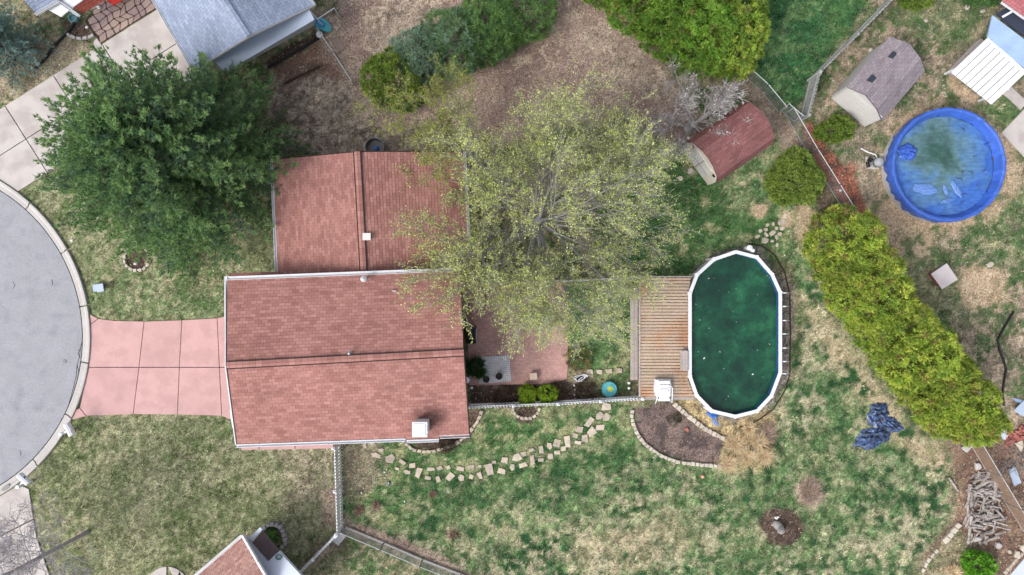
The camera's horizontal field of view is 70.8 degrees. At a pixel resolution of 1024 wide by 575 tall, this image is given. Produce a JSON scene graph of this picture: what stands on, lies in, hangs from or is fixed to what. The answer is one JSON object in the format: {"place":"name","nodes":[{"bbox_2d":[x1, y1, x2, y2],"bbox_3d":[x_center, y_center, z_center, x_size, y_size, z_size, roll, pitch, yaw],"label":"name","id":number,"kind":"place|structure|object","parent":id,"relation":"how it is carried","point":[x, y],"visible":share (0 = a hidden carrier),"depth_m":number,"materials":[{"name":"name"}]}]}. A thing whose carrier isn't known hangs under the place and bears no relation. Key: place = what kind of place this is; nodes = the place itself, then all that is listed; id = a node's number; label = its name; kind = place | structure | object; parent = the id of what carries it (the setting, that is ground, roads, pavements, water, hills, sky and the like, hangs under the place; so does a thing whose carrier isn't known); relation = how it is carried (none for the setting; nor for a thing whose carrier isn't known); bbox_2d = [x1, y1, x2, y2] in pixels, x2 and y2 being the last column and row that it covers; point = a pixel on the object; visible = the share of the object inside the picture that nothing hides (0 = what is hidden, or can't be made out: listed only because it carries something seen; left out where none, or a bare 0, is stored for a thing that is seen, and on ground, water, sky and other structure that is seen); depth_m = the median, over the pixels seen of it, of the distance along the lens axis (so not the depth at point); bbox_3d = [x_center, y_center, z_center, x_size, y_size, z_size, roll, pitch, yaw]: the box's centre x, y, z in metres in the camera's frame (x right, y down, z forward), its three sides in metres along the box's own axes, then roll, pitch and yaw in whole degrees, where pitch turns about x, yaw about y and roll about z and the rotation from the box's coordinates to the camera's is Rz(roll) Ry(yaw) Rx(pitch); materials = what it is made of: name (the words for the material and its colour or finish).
{"place":"outdoors","nodes":[
{"label":"outdoors","id":0,"kind":"place"},
{"bbox_2d":[0,484,50,574],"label":"driveway","id":1,"kind":"structure","parent":0,"point":[14,497],"depth_m":35.94,"materials":[{"name":"concrete"}]},
{"bbox_2d":[0,190,82,484],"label":"street","id":2,"kind":"structure","parent":0,"point":[41,333],"depth_m":35.99,"materials":[{"name":"asphalt"}]},
{"bbox_2d":[0,10,200,190],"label":"driveway","id":3,"kind":"structure","parent":0,"point":[19,130],"depth_m":35.94,"materials":[{"name":"concrete"}]},
{"bbox_2d":[72,314,230,418],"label":"driveway","id":4,"kind":"structure","parent":0,"point":[159,367],"depth_m":35.94,"materials":[{"name":"concrete"}]},
{"bbox_2d":[242,444,332,449],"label":"path","id":5,"kind":"structure","parent":0,"point":[294,447],"depth_m":35.94,"materials":[{"name":"pink concrete"}]},
{"bbox_2d":[0,0,1023,574],"bbox_3d":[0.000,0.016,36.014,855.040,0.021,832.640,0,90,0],"label":"ground","id":6,"kind":"structure","parent":0,"point":[652,416],"depth_m":36.00,"materials":[{"name":"plant"}]},
{"bbox_2d":[15,472,32,488],"bbox_3d":[-23.806,9.461,35.370,0.640,1.260,0.797,42,90,0],"label":"mailbox","id":7,"kind":"object","parent":6,"relation":"on","point":[23,478],"visible":1,"depth_m":34.84,"materials":[{"name":"white plastic"}]},
{"bbox_2d":[0,0,61,94],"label":"spruce tree","id":8,"kind":"object","parent":6,"relation":"on","point":[13,44],"visible":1,"depth_m":34.65,"materials":[{"name":"green plant"}]},
{"bbox_2d":[0,180,90,494],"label":"kerb","id":9,"kind":"structure","parent":6,"relation":"on","point":[59,242],"depth_m":35.94,"materials":[{"name":"concrete"}]},
{"bbox_2d":[0,490,100,574],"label":"bare tree","id":10,"kind":"object","parent":6,"relation":"on","point":[20,567],"visible":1,"depth_m":31.30,"materials":[{"name":"grey plant"}]},
{"bbox_2d":[34,22,74,67],"bbox_3d":[-22.815,-12.039,35.930,0.237,0.140,3.056,42,90,0],"label":"drain pipe","id":11,"kind":"object","parent":6,"relation":"on","point":[58,41],"visible":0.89,"depth_m":35.88,"materials":[{"name":"black plastic"}]},
{"bbox_2d":[58,422,75,436],"bbox_3d":[-21.664,6.990,35.370,0.777,1.260,0.640,-27,90,0],"label":"mailbox","id":12,"kind":"object","parent":6,"relation":"on","point":[69,429],"visible":1,"depth_m":34.82,"materials":[{"name":"white plastic"}]},
{"bbox_2d":[85,0,155,43],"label":"flagstone terrace","id":13,"kind":"structure","parent":6,"relation":"on","point":[107,21],"depth_m":35.95,"materials":[{"name":"stone"}]},
{"bbox_2d":[122,246,151,271],"bbox_3d":[-18.721,-1.451,35.952,1.424,0.175,1.366,0,90,0],"label":"stone border","id":14,"kind":"object","parent":6,"relation":"on","point":[131,268],"visible":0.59,"depth_m":35.90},
{"bbox_2d":[151,566,183,574],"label":"stone border","id":15,"kind":"structure","parent":6,"relation":"on","point":[163,571],"depth_m":35.94,"materials":[{"name":"stone"}]},
{"bbox_2d":[24,0,315,72],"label":"house","id":16,"kind":"structure","parent":6,"relation":"on","point":[220,33],"depth_m":32.91,"materials":[{"name":"grey"}]},
{"bbox_2d":[31,42,319,286],"bbox_3d":[-15.039,-5.359,30.847,11.193,10.358,10.800,0,90,0],"label":"pine tree","id":17,"kind":"object","parent":6,"relation":"on","point":[152,145],"visible":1,"depth_m":29.28,"materials":[{"name":"plant"}]},
{"bbox_2d":[194,527,302,574],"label":"house","id":18,"kind":"structure","parent":6,"relation":"on","point":[256,552],"depth_m":33.26,"materials":[{"name":"pink"}]},
{"bbox_2d":[267,526,280,544],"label":"bush","id":19,"kind":"object","parent":6,"relation":"on","point":[272,535],"visible":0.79,"depth_m":35.70,"materials":[{"name":"green plant"}]},
{"bbox_2d":[263,521,287,548],"bbox_3d":[-11.662,12.232,35.891,0.803,0.297,1.460,-44,90,0],"label":"stone border","id":20,"kind":"object","parent":6,"relation":"on","point":[284,536],"visible":0.99,"depth_m":35.76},
{"bbox_2d":[267,38,318,68],"bbox_3d":[-10.919,-11.698,35.940,2.951,0.120,0.145,-30,90,0],"label":"drain pipe","id":21,"kind":"object","parent":6,"relation":"on","point":[292,53],"visible":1,"depth_m":35.89,"materials":[{"name":"black plastic"}]},
{"bbox_2d":[299,528,342,571],"bbox_3d":[-10.034,13.567,35.380,0.163,1.240,4.404,45,90,0],"label":"picket fence","id":22,"kind":"object","parent":6,"relation":"on","point":[318,552],"visible":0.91,"depth_m":35.07,"materials":[{"name":"white plastic"}]},
{"bbox_2d":[314,17,331,31],"bbox_3d":[-9.430,-13.068,35.806,0.982,0.313,0.740,0,90,0],"label":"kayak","id":23,"kind":"object","parent":6,"relation":"on","point":[324,26],"visible":0.88,"depth_m":35.70,"materials":[{"name":"teal plastic"}]},
{"bbox_2d":[332,444,343,536],"bbox_3d":[-8.544,9.840,35.305,0.148,1.390,4.310,-2,90,0],"label":"picket fence","id":24,"kind":"object","parent":6,"relation":"on","point":[339,493],"visible":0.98,"depth_m":35.24,"materials":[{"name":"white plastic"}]},
{"bbox_2d":[224,151,472,447],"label":"house","id":25,"kind":"structure","parent":6,"relation":"on","point":[327,341],"depth_m":31.69,"materials":[{"name":"red"}]},
{"bbox_2d":[365,137,383,150],"bbox_3d":[-6.784,-6.928,35.740,0.960,0.520,0.960,0,90,0],"label":"round tub","id":26,"kind":"object","parent":6,"relation":"on","point":[374,144],"visible":0.75,"depth_m":35.87,"materials":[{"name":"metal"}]},
{"bbox_2d":[357,44,424,113],"bbox_3d":[-5.777,-10.117,34.642,3.316,2.815,3.554,0,90,0],"label":"evergreen bush","id":27,"kind":"object","parent":6,"relation":"on","point":[373,64],"visible":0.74,"depth_m":34.13,"materials":[{"name":"green plant"}]},
{"bbox_2d":[340,526,464,574],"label":"chain link fence","id":28,"kind":"object","parent":6,"relation":"on","point":[398,552],"visible":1,"depth_m":35.69,"materials":[{"name":"metal"}]},
{"bbox_2d":[350,52,482,191],"bbox_3d":[-3.431,-7.506,32.431,5.209,7.138,5.474,-44,90,0],"label":"budding tree","id":29,"kind":"object","parent":6,"relation":"on","point":[440,116],"visible":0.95,"depth_m":30.83,"materials":[{"name":"green plant"}]},
{"bbox_2d":[386,23,447,85],"bbox_3d":[-4.546,-11.313,34.615,3.152,3.046,2.853,24,90,0],"label":"evergreen bush","id":30,"kind":"object","parent":6,"relation":"on","point":[417,33],"visible":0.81,"depth_m":33.84,"materials":[{"name":"green plant"}]},
{"bbox_2d":[401,410,482,452],"bbox_3d":[-3.315,7.428,35.953,4.422,0.174,1.236,-20,90,0],"label":"stone border","id":31,"kind":"object","parent":6,"relation":"on","point":[457,442],"visible":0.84,"depth_m":35.89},
{"bbox_2d":[438,438,456,454],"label":"dormant shrub","id":32,"kind":"object","parent":6,"relation":"on","point":[443,446],"visible":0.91,"depth_m":35.66,"materials":[{"name":"brown plant"}]},
{"bbox_2d":[416,4,494,82],"bbox_3d":[-2.690,-11.754,34.407,3.982,3.337,3.623,0,90,0],"label":"evergreen bush","id":33,"kind":"object","parent":6,"relation":"on","point":[451,27],"visible":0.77,"depth_m":33.72,"materials":[{"name":"green plant"}]},
{"bbox_2d":[465,354,487,380],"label":"shrub","id":34,"kind":"object","parent":6,"relation":"on","point":[478,373],"visible":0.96,"depth_m":35.37,"materials":[{"name":"green plant"}]},
{"bbox_2d":[363,403,610,482],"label":"stepping stone path","id":35,"kind":"structure","parent":6,"relation":"on","point":[390,458],"depth_m":35.94,"materials":[{"name":"stone"}]},
{"bbox_2d":[457,0,527,69],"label":"evergreen bush","id":36,"kind":"object","parent":6,"relation":"on","point":[509,42],"visible":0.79,"depth_m":33.66,"materials":[{"name":"green plant"}]},
{"bbox_2d":[493,383,517,408],"bbox_3d":[-0.312,5.412,35.775,1.464,0.915,1.409,0,90,0],"label":"dormant shrub","id":37,"kind":"object","parent":6,"relation":"on","point":[507,390],"visible":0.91,"depth_m":35.73,"materials":[{"name":"brown plant"}]},
{"bbox_2d":[0,0,1023,574],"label":"fallen leaves","id":38,"kind":"object","parent":6,"relation":"on","point":[572,170],"visible":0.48,"depth_m":35.98,"materials":[{"name":"plant"}]},
{"bbox_2d":[466,280,567,384],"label":"patio","id":39,"kind":"structure","parent":6,"relation":"on","point":[548,365],"depth_m":35.97,"materials":[{"name":"pink concrete"}]},
{"bbox_2d":[466,326,476,343],"bbox_3d":[-1.983,2.320,35.448,0.512,1.044,0.860,0,90,0],"label":"grill","id":40,"kind":"object","parent":39,"relation":"on","point":[473,330],"visible":0.91,"depth_m":34.98,"materials":[{"name":"black metal"}]},
{"bbox_2d":[486,0,560,48],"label":"evergreen bush","id":41,"kind":"object","parent":6,"relation":"on","point":[528,37],"visible":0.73,"depth_m":34.07,"materials":[{"name":"green plant"}]},
{"bbox_2d":[517,383,536,406],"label":"lime shrub","id":42,"kind":"object","parent":6,"relation":"on","point":[525,390],"visible":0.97,"depth_m":35.36,"materials":[{"name":"green plant"}]},
{"bbox_2d":[60,20,1023,573],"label":"mulch chips","id":43,"kind":"object","parent":6,"relation":"on","point":[632,386],"visible":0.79,"depth_m":35.98,"materials":[{"name":"wood"}]},
{"bbox_2d":[388,54,702,363],"bbox_3d":[1.315,-3.549,30.850,13.888,10.301,13.256,0,90,0],"label":"budding tree","id":44,"kind":"object","parent":6,"relation":"on","point":[539,299],"visible":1,"depth_m":30.51,"materials":[{"name":"green plant"}]},
{"bbox_2d":[536,383,558,405],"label":"lime shrub","id":45,"kind":"object","parent":6,"relation":"on","point":[542,396],"visible":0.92,"depth_m":35.41,"materials":[{"name":"green plant"}]},
{"bbox_2d":[468,394,644,408],"bbox_3d":[2.113,5.627,35.380,8.609,1.240,0.205,-3,90,0],"label":"picket fence","id":46,"kind":"object","parent":6,"relation":"on","point":[562,402],"visible":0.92,"depth_m":35.07,"materials":[{"name":"white plastic"}]},
{"bbox_2d":[545,380,568,402],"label":"dormant shrub","id":47,"kind":"object","parent":6,"relation":"on","point":[559,389],"visible":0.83,"depth_m":35.75,"materials":[{"name":"brown plant"}]},
{"bbox_2d":[561,345,592,373],"bbox_3d":[3.243,3.592,35.578,1.741,1.134,1.587,0,90,0],"label":"bush","id":48,"kind":"object","parent":6,"relation":"on","point":[577,364],"visible":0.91,"depth_m":35.56,"materials":[{"name":"green plant"}]},
{"bbox_2d":[574,378,600,404],"bbox_3d":[3.742,5.154,35.800,1.452,0.937,1.507,0,90,0],"label":"dormant shrub","id":49,"kind":"object","parent":6,"relation":"on","point":[585,392],"visible":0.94,"depth_m":35.72,"materials":[{"name":"brown plant"}]},
{"bbox_2d":[602,382,616,396],"bbox_3d":[4.825,5.049,35.815,0.770,0.270,0.770,0,90,0],"label":"bird bath","id":50,"kind":"object","parent":6,"relation":"on","point":[609,389],"visible":1,"depth_m":35.71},
{"bbox_2d":[583,0,636,14],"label":"arborvitae","id":51,"kind":"object","parent":6,"relation":"on","point":[592,2],"visible":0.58,"depth_m":35.22,"materials":[{"name":"green plant"}]},
{"bbox_2d":[604,0,675,41],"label":"arborvitae","id":52,"kind":"object","parent":6,"relation":"on","point":[615,22],"visible":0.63,"depth_m":34.38,"materials":[{"name":"green plant"}]},
{"bbox_2d":[630,410,680,463],"bbox_3d":[6.935,7.643,35.948,0.836,0.184,3.628,-42,90,0],"label":"stone border","id":53,"kind":"object","parent":6,"relation":"on","point":[646,445],"visible":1,"depth_m":35.88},
{"bbox_2d":[630,276,693,399],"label":"deck","id":54,"kind":"structure","parent":6,"relation":"on","point":[660,356],"depth_m":34.90,"materials":[{"name":"brown wood"}]},
{"bbox_2d":[653,378,672,403],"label":"pool steps","id":55,"kind":"structure","parent":54,"relation":"on","point":[662,389],"depth_m":34.56,"materials":[{"name":"white plastic"}]},
{"bbox_2d":[680,351,687,370],"bbox_3d":[8.288,3.516,34.742,0.388,0.305,0.969,0,90,0],"label":"deck box","id":56,"kind":"object","parent":54,"relation":"on","point":[683,360],"visible":1,"depth_m":34.59,"materials":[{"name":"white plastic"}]},
{"bbox_2d":[631,0,707,64],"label":"arborvitae","id":57,"kind":"object","parent":6,"relation":"on","point":[678,27],"visible":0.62,"depth_m":33.45,"materials":[{"name":"green plant"}]},
{"bbox_2d":[642,54,751,163],"bbox_3d":[8.758,-7.923,34.190,5.272,3.620,5.099,23,90,0],"label":"magnolia tree","id":58,"kind":"object","parent":6,"relation":"on","point":[690,126],"visible":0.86,"depth_m":33.94,"materials":[{"name":"grey plant"}]},
{"bbox_2d":[672,402,724,440],"bbox_3d":[9.300,6.734,35.942,3.164,0.182,0.373,35,90,0],"label":"stone border","id":59,"kind":"object","parent":6,"relation":"on","point":[680,409],"visible":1,"depth_m":35.86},
{"bbox_2d":[664,0,732,38],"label":"arborvitae","id":60,"kind":"object","parent":6,"relation":"on","point":[682,13],"visible":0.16,"depth_m":33.52,"materials":[{"name":"green plant"}]},
{"bbox_2d":[658,0,741,79],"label":"arborvitae","id":61,"kind":"object","parent":6,"relation":"on","point":[716,6],"visible":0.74,"depth_m":32.73,"materials":[{"name":"green plant"}]},
{"bbox_2d":[682,461,721,467],"bbox_3d":[9.486,8.841,35.950,2.012,0.173,0.245,4,90,0],"label":"stone border","id":62,"kind":"object","parent":6,"relation":"on","point":[693,463],"visible":1,"depth_m":35.88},
{"bbox_2d":[684,102,774,184],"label":"barn shed","id":63,"kind":"structure","parent":6,"relation":"on","point":[717,161],"depth_m":33.62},
{"bbox_2d":[687,149,712,176],"bbox_3d":[9.117,-6.016,35.025,0.065,1.750,1.300,-35,90,0],"label":"door","id":64,"kind":"structure","parent":63,"relation":"in","point":[700,164],"depth_m":34.90,"materials":[{"name":"wood"}]},
{"bbox_2d":[690,1,771,82],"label":"arborvitae","id":65,"kind":"object","parent":6,"relation":"on","point":[752,50],"visible":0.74,"depth_m":33.25,"materials":[{"name":"green plant"}]},
{"bbox_2d":[682,250,789,418],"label":"oval pool","id":66,"kind":"structure","parent":6,"relation":"on","point":[734,318],"depth_m":35.05,"materials":[{"name":"liquid"}]},
{"bbox_2d":[703,0,770,48],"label":"arborvitae","id":67,"kind":"object","parent":6,"relation":"on","point":[764,4],"visible":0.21,"depth_m":32.95,"materials":[{"name":"green plant"}]},
{"bbox_2d":[739,420,759,437],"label":"ornamental grass","id":68,"kind":"object","parent":6,"relation":"on","point":[749,428],"depth_m":35.69,"materials":[{"name":"beige plant"}]},
{"bbox_2d":[739,65,787,112],"bbox_3d":[12.297,-9.880,35.403,0.175,1.198,3.092,-44,90,0],"label":"chain link fence","id":69,"kind":"object","parent":6,"relation":"on","point":[761,90],"visible":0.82,"depth_m":35.35,"materials":[{"name":"metal"}]},
{"bbox_2d":[739,242,790,427],"bbox_3d":[12.645,2.382,35.980,2.604,0.061,9.279,0,90,0],"label":"bed edging","id":70,"kind":"object","parent":6,"relation":"on","point":[790,330],"visible":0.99,"depth_m":35.95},
{"bbox_2d":[754,213,786,246],"bbox_3d":[12.969,-3.010,35.965,1.300,0.109,1.829,20,90,0],"label":"stone cluster","id":71,"kind":"object","parent":6,"relation":"on","point":[764,240],"visible":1,"depth_m":35.95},
{"bbox_2d":[763,144,826,206],"bbox_3d":[13.843,-5.450,35.047,2.990,2.093,3.092,0,90,0],"label":"round bush","id":72,"kind":"object","parent":6,"relation":"on","point":[783,165],"visible":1,"depth_m":34.68,"materials":[{"name":"green plant"}]},
{"bbox_2d":[797,73,821,122],"bbox_3d":[14.560,-9.312,35.255,0.148,1.490,2.228,14,90,0],"label":"board fence","id":73,"kind":"object","parent":6,"relation":"on","point":[807,106],"visible":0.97,"depth_m":35.23,"materials":[{"name":"grey wood"}]},
{"bbox_2d":[784,107,865,224],"bbox_3d":[15.636,-5.353,35.377,0.107,1.250,7.840,-31,90,0],"label":"chain link fence","id":74,"kind":"object","parent":6,"relation":"on","point":[801,121],"visible":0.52,"depth_m":35.25,"materials":[{"name":"metal"}]},
{"bbox_2d":[812,114,855,144],"bbox_3d":[15.925,-7.844,35.497,2.154,1.233,1.536,0,90,0],"label":"bush","id":75,"kind":"object","parent":6,"relation":"on","point":[839,123],"visible":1,"depth_m":35.33,"materials":[{"name":"green plant"}]},
{"bbox_2d":[801,203,888,276],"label":"arborvitae","id":76,"kind":"object","parent":6,"relation":"on","point":[870,220],"visible":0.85,"depth_m":33.26,"materials":[{"name":"green plant"}]},
{"bbox_2d":[806,0,891,80],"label":"board fence","id":77,"kind":"object","parent":6,"relation":"on","point":[852,37],"visible":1,"depth_m":34.81,"materials":[{"name":"grey wood"}]},
{"bbox_2d":[810,231,907,305],"bbox_3d":[16.264,-0.957,33.433,3.475,5.366,3.817,0,90,0],"label":"arborvitae","id":78,"kind":"object","parent":6,"relation":"on","point":[896,268],"visible":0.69,"depth_m":32.58,"materials":[{"name":"green plant"}]},
{"bbox_2d":[822,258,920,333],"bbox_3d":[17.072,0.422,33.672,3.865,4.781,3.824,0,90,0],"label":"arborvitae","id":79,"kind":"object","parent":6,"relation":"on","point":[905,283],"visible":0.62,"depth_m":33.15,"materials":[{"name":"green plant"}]},
{"bbox_2d":[860,148,883,168],"bbox_3d":[18.105,-6.442,35.690,1.422,0.640,1.075,0,90,0],"label":"pool pump","id":80,"kind":"object","parent":6,"relation":"on","point":[876,162],"visible":0.95,"depth_m":35.75,"materials":[{"name":"plastic"}]},
{"bbox_2d":[831,36,924,126],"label":"garden shed","id":81,"kind":"structure","parent":6,"relation":"on","point":[877,84],"depth_m":33.88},
{"bbox_2d":[853,402,903,449],"bbox_3d":[18.004,7.009,35.881,2.586,0.214,1.983,-34,90,0],"label":"tarp","id":82,"kind":"object","parent":6,"relation":"on","point":[880,421],"visible":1,"depth_m":35.93,"materials":[{"name":"plastic"}]},
{"bbox_2d":[842,290,940,362],"bbox_3d":[18.057,1.750,33.538,3.972,5.020,3.805,0,90,0],"label":"arborvitae","id":83,"kind":"object","parent":6,"relation":"on","point":[929,319],"visible":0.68,"depth_m":32.70,"materials":[{"name":"green plant"}]},
{"bbox_2d":[860,314,964,389],"bbox_3d":[18.974,3.083,33.405,3.940,5.292,3.830,0,90,0],"label":"arborvitae","id":84,"kind":"object","parent":6,"relation":"on","point":[949,344],"visible":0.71,"depth_m":32.56,"materials":[{"name":"green plant"}]},
{"bbox_2d":[897,0,934,13],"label":"evergreen bush","id":85,"kind":"object","parent":6,"relation":"on","point":[917,5],"visible":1,"depth_m":35.44,"materials":[{"name":"green plant"}]},
{"bbox_2d":[886,338,982,411],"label":"arborvitae","id":86,"kind":"object","parent":6,"relation":"on","point":[969,370],"visible":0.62,"depth_m":32.73,"materials":[{"name":"green plant"}]},
{"bbox_2d":[928,263,957,288],"bbox_3d":[21.351,-0.543,35.740,0.883,0.520,0.982,-35,90,0],"label":"wooden hutch","id":87,"kind":"object","parent":6,"relation":"on","point":[943,276],"visible":1,"depth_m":35.55,"materials":[{"name":"wood"}]},
{"bbox_2d":[881,107,1006,222],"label":"round pool","id":88,"kind":"structure","parent":6,"relation":"on","point":[945,164],"depth_m":35.17,"materials":[{"name":"plastic"}]},
{"bbox_2d":[942,522,961,543],"bbox_3d":[21.953,12.257,35.949,0.314,0.174,1.239,42,90,0],"label":"stone border","id":89,"kind":"object","parent":6,"relation":"on","point":[949,534],"visible":1,"depth_m":35.87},
{"bbox_2d":[907,366,1002,432],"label":"arborvitae","id":90,"kind":"object","parent":6,"relation":"on","point":[988,389],"visible":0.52,"depth_m":32.34,"materials":[{"name":"green plant"}]},
{"bbox_2d":[915,388,1013,448],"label":"arborvitae","id":91,"kind":"object","parent":6,"relation":"on","point":[1001,424],"visible":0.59,"depth_m":32.54,"materials":[{"name":"green plant"}]},
{"bbox_2d":[960,547,998,574],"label":"leafy shrub","id":92,"kind":"object","parent":6,"relation":"on","point":[985,559],"visible":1,"depth_m":35.29,"materials":[{"name":"green plant"}]},
{"bbox_2d":[961,0,1000,7],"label":"evergreen bush","id":93,"kind":"object","parent":6,"relation":"on","point":[985,3],"visible":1,"depth_m":35.46,"materials":[{"name":"green plant"}]},
{"bbox_2d":[944,0,1023,103],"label":"house","id":94,"kind":"structure","parent":6,"relation":"on","point":[1005,41],"depth_m":33.62,"materials":[{"name":"wood"}]},
{"bbox_2d":[973,445,1023,532],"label":"chain link fence","id":95,"kind":"object","parent":6,"relation":"on","point":[1017,513],"visible":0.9,"depth_m":35.38,"materials":[{"name":"metal"}]},
{"bbox_2d":[996,311,1014,405],"bbox_3d":[24.485,3.509,35.945,0.758,0.110,4.761,6,90,0],"label":"drain pipe","id":96,"kind":"object","parent":6,"relation":"on","point":[1000,352],"visible":0.94,"depth_m":35.90,"materials":[{"name":"black plastic"}]},
{"bbox_2d":[1003,424,1023,447],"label":"brick pile","id":97,"kind":"object","parent":6,"relation":"on","point":[1014,436],"visible":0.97,"depth_m":35.86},
{"bbox_2d":[1008,466,1020,485],"bbox_3d":[25.072,9.408,35.920,0.386,0.080,0.914,-21,90,0],"label":"plank","id":98,"kind":"object","parent":6,"relation":"on","point":[1015,479],"visible":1,"depth_m":35.88,"materials":[{"name":"wood"}]},
{"bbox_2d":[715,453,740,477],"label":"ornamental grass","id":99,"kind":"object","parent":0,"point":[726,463],"depth_m":35.72,"materials":[{"name":"beige plant"}]},
{"bbox_2d":[722,431,748,455],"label":"ornamental grass","id":100,"kind":"object","parent":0,"point":[736,442],"depth_m":35.70,"materials":[{"name":"beige plant"}]},
{"bbox_2d":[731,441,761,469],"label":"ornamental grass","id":101,"kind":"object","parent":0,"point":[751,455],"depth_m":35.69,"materials":[{"name":"beige plant"}]},
{"bbox_2d":[747,428,771,453],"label":"ornamental grass","id":102,"kind":"object","parent":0,"point":[756,440],"depth_m":35.68,"materials":[{"name":"beige plant"}]},
{"bbox_2d":[754,447,775,469],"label":"ornamental grass","id":103,"kind":"object","parent":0,"point":[765,457],"depth_m":35.69,"materials":[{"name":"beige plant"}]},
{"bbox_2d":[755,420,780,448],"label":"ornamental grass","id":104,"kind":"object","parent":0,"point":[769,431],"depth_m":35.76,"materials":[{"name":"beige plant"}]},
{"bbox_2d":[798,479,824,508],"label":"ornamental grass","id":105,"kind":"object","parent":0,"point":[809,492],"depth_m":35.76,"materials":[{"name":"brown plant"}]},
{"bbox_2d":[1001,109,1023,156],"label":"path","id":106,"kind":"structure","parent":0,"point":[1014,130],"depth_m":35.94,"materials":[{"name":"concrete"}]},
{"bbox_2d":[1003,87,1023,109],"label":"path","id":107,"kind":"structure","parent":0,"point":[1014,97],"depth_m":35.94,"materials":[{"name":"concrete"}]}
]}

